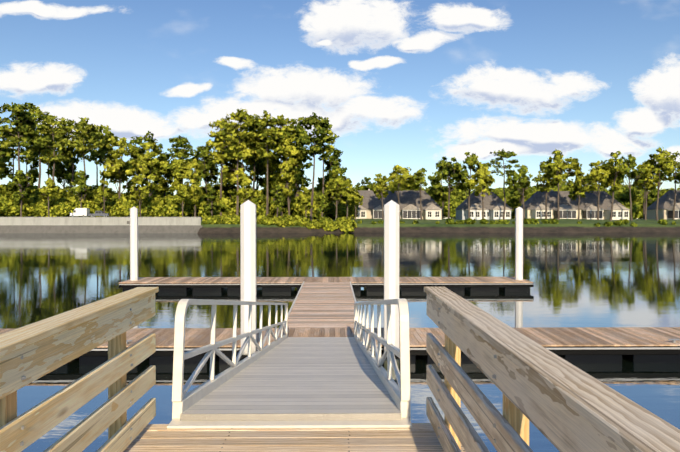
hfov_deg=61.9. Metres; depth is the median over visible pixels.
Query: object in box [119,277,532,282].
dock deck
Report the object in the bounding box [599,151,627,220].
tree
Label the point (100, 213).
pickup truck
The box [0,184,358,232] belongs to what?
shrubs
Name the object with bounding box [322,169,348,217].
tree
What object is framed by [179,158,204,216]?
tree
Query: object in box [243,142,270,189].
tree
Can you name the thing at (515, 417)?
pier posts
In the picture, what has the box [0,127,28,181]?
tree
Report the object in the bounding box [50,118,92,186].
tree
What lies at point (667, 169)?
tree
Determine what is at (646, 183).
tree
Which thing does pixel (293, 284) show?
dock rub strip
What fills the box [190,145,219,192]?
tree
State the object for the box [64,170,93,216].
tree
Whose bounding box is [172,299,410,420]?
gangway rails
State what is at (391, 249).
piling
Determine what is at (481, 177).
tree
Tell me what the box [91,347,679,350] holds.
dock rub strip
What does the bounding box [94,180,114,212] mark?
tree
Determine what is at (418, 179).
tree
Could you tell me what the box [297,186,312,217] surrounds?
tree
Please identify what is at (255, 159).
tree
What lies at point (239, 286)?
dock frame
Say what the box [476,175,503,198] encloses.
tree
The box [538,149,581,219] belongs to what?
tree
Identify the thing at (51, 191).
tree
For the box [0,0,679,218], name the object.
sky
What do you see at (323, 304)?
walkway deck
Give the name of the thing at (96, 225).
sea wall
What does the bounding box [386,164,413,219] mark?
tree
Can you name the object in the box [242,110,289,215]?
tree
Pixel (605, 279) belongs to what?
lake water
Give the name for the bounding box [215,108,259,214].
tree
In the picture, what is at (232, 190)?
tree
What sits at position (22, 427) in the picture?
pier rail bolts
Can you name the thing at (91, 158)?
tree
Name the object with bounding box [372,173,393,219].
tree
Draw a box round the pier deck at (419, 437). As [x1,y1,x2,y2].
[103,423,465,451]
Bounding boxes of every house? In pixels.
[338,189,441,219]
[455,191,511,219]
[520,190,629,219]
[647,189,679,218]
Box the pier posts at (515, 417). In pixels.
[444,334,528,448]
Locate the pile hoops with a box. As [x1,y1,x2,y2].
[236,350,399,358]
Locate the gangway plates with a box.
[167,337,411,428]
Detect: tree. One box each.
[0,102,45,216]
[0,110,21,156]
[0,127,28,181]
[0,154,13,179]
[7,142,42,192]
[11,170,33,216]
[15,105,61,188]
[34,116,75,199]
[36,134,59,177]
[38,177,60,216]
[46,150,79,188]
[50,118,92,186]
[63,117,108,195]
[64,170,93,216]
[85,132,114,186]
[88,127,118,185]
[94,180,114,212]
[99,136,137,200]
[118,144,147,195]
[127,131,169,185]
[128,141,169,199]
[130,178,149,216]
[150,151,172,196]
[167,135,199,182]
[167,149,187,199]
[173,184,190,216]
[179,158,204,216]
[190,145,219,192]
[203,187,218,215]
[205,118,236,215]
[211,134,250,197]
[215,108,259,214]
[222,138,255,189]
[236,114,269,189]
[236,181,257,211]
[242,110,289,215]
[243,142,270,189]
[255,114,299,215]
[259,136,285,215]
[270,184,286,216]
[275,139,303,214]
[277,125,312,196]
[294,112,338,220]
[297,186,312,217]
[315,129,335,216]
[316,148,347,189]
[316,193,329,216]
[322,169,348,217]
[338,176,356,216]
[350,188,363,219]
[355,177,375,189]
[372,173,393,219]
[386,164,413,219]
[404,168,427,219]
[427,168,451,218]
[428,156,468,217]
[453,152,491,217]
[467,166,494,218]
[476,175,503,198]
[490,149,519,219]
[504,165,532,219]
[511,179,531,203]
[532,161,566,218]
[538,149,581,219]
[566,170,594,219]
[582,160,615,219]
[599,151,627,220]
[609,154,647,220]
[632,169,659,218]
[633,164,661,219]
[636,146,679,219]
[665,151,679,219]
[673,172,679,186]
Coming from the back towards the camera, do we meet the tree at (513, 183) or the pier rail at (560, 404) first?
the tree at (513, 183)
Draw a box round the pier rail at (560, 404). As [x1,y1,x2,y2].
[424,287,679,451]
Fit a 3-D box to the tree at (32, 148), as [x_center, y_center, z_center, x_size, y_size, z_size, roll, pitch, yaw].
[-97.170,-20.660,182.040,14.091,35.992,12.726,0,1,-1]
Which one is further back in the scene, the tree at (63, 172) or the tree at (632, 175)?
the tree at (63, 172)
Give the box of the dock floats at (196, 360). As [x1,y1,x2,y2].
[65,355,679,364]
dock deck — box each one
[0,327,679,347]
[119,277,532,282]
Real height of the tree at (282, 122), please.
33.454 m
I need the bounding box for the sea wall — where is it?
[0,217,202,232]
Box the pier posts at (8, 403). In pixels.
[0,332,126,439]
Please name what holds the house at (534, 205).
on the ground
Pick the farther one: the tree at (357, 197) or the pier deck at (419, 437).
the tree at (357, 197)
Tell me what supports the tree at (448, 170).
on the ground
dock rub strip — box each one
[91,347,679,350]
[119,284,480,284]
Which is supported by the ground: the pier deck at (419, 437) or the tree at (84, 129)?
the tree at (84, 129)
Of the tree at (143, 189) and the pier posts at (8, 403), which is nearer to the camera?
the pier posts at (8, 403)
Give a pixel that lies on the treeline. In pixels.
(458, 197)
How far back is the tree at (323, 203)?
163.29 m
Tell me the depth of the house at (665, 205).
191.16 m
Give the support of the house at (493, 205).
on the ground
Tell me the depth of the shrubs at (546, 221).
164.27 m
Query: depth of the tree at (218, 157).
181.47 m
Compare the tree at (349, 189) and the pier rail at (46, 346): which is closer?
the pier rail at (46, 346)
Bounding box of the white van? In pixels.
[70,208,89,216]
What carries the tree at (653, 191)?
on the ground
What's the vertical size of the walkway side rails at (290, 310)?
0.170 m
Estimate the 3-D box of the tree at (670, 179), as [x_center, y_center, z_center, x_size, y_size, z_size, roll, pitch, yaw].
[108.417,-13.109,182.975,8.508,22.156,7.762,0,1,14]
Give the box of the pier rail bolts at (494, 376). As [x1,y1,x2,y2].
[437,308,496,442]
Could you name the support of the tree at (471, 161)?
on the ground
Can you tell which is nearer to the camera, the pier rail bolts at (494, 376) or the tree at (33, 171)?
the pier rail bolts at (494, 376)
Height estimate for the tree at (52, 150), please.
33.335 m
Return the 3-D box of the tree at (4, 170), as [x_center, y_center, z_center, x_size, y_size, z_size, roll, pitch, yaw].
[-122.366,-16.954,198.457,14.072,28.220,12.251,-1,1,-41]
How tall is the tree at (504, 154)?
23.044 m
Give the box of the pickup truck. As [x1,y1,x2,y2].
[88,211,110,216]
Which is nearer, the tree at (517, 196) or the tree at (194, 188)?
the tree at (194, 188)
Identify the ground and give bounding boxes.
[198,219,679,232]
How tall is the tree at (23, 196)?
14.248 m
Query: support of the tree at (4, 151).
on the ground
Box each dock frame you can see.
[81,334,679,355]
[119,281,533,287]
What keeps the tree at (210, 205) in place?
on the ground
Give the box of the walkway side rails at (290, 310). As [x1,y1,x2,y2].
[283,281,361,325]
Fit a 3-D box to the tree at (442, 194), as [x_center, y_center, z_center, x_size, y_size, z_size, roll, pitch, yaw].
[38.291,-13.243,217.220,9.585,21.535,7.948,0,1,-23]
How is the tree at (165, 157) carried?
on the ground
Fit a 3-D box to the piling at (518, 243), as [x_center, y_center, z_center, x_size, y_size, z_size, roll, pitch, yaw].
[9.528,2.664,30.171,0.370,7.400,0.370,0,1,-1]
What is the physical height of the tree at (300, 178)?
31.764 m
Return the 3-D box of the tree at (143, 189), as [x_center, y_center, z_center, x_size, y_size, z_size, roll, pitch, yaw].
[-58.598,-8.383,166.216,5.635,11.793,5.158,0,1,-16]
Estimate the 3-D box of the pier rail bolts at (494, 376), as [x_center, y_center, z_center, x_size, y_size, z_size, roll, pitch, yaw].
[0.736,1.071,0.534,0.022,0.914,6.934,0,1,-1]
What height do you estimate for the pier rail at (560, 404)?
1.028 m
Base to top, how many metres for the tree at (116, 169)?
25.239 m
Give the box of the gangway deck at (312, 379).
[180,338,401,420]
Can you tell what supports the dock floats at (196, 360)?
on the lake water
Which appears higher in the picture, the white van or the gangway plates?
the white van
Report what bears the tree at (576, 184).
on the ground
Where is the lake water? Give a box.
[0,233,679,451]
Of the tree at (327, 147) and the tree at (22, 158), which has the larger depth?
the tree at (22, 158)
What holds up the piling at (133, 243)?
in the lake water
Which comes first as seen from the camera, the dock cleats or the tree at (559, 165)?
the dock cleats
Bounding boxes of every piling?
[130,207,137,280]
[240,200,256,359]
[384,200,398,369]
[515,207,522,279]
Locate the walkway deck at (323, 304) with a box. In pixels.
[284,282,354,327]
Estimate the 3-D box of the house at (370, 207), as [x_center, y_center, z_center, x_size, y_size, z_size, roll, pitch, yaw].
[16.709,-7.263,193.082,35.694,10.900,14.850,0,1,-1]
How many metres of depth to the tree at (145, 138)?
216.06 m
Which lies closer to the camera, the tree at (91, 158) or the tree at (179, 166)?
the tree at (179, 166)
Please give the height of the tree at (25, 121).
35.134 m
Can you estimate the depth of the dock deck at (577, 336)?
15.69 m
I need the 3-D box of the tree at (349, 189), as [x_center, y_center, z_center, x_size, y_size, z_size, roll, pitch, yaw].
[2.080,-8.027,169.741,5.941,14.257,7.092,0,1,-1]
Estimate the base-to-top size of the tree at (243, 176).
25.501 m
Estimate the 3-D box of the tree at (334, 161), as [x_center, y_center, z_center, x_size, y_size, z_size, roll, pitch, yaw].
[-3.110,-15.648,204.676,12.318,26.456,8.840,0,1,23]
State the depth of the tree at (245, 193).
164.92 m
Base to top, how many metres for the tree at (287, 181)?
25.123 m
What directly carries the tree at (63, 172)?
on the ground
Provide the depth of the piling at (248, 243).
13.93 m
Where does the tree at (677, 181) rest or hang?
on the ground
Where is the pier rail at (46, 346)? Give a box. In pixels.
[0,287,158,451]
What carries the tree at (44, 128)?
on the ground
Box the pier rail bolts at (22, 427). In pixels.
[20,308,132,445]
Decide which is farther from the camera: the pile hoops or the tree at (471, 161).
the tree at (471, 161)
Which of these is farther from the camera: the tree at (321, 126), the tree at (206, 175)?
the tree at (206, 175)
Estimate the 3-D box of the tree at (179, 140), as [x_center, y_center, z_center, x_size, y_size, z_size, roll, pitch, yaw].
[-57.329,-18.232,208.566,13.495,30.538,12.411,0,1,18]
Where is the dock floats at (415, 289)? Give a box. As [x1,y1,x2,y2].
[122,287,529,291]
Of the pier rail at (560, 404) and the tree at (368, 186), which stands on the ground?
the tree at (368, 186)
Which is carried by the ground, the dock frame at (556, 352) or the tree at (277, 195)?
the tree at (277, 195)
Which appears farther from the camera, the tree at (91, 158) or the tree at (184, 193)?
the tree at (91, 158)
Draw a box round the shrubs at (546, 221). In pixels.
[357,218,675,226]
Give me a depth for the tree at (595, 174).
181.13 m
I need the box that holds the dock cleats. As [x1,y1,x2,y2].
[126,339,679,343]
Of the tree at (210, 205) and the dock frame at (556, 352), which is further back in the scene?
the tree at (210, 205)
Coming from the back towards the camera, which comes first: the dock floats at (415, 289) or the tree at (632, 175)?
the tree at (632, 175)
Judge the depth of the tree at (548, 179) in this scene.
180.66 m
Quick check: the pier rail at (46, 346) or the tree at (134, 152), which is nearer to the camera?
the pier rail at (46, 346)
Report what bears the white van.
on the ground
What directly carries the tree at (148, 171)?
on the ground
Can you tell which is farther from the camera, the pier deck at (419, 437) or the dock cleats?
the dock cleats
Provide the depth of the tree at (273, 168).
189.29 m
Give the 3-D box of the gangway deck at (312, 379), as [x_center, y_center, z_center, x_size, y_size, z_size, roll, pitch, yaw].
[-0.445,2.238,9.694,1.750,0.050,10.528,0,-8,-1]
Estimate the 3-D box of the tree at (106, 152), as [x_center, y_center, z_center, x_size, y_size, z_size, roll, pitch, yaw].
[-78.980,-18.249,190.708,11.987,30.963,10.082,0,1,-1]

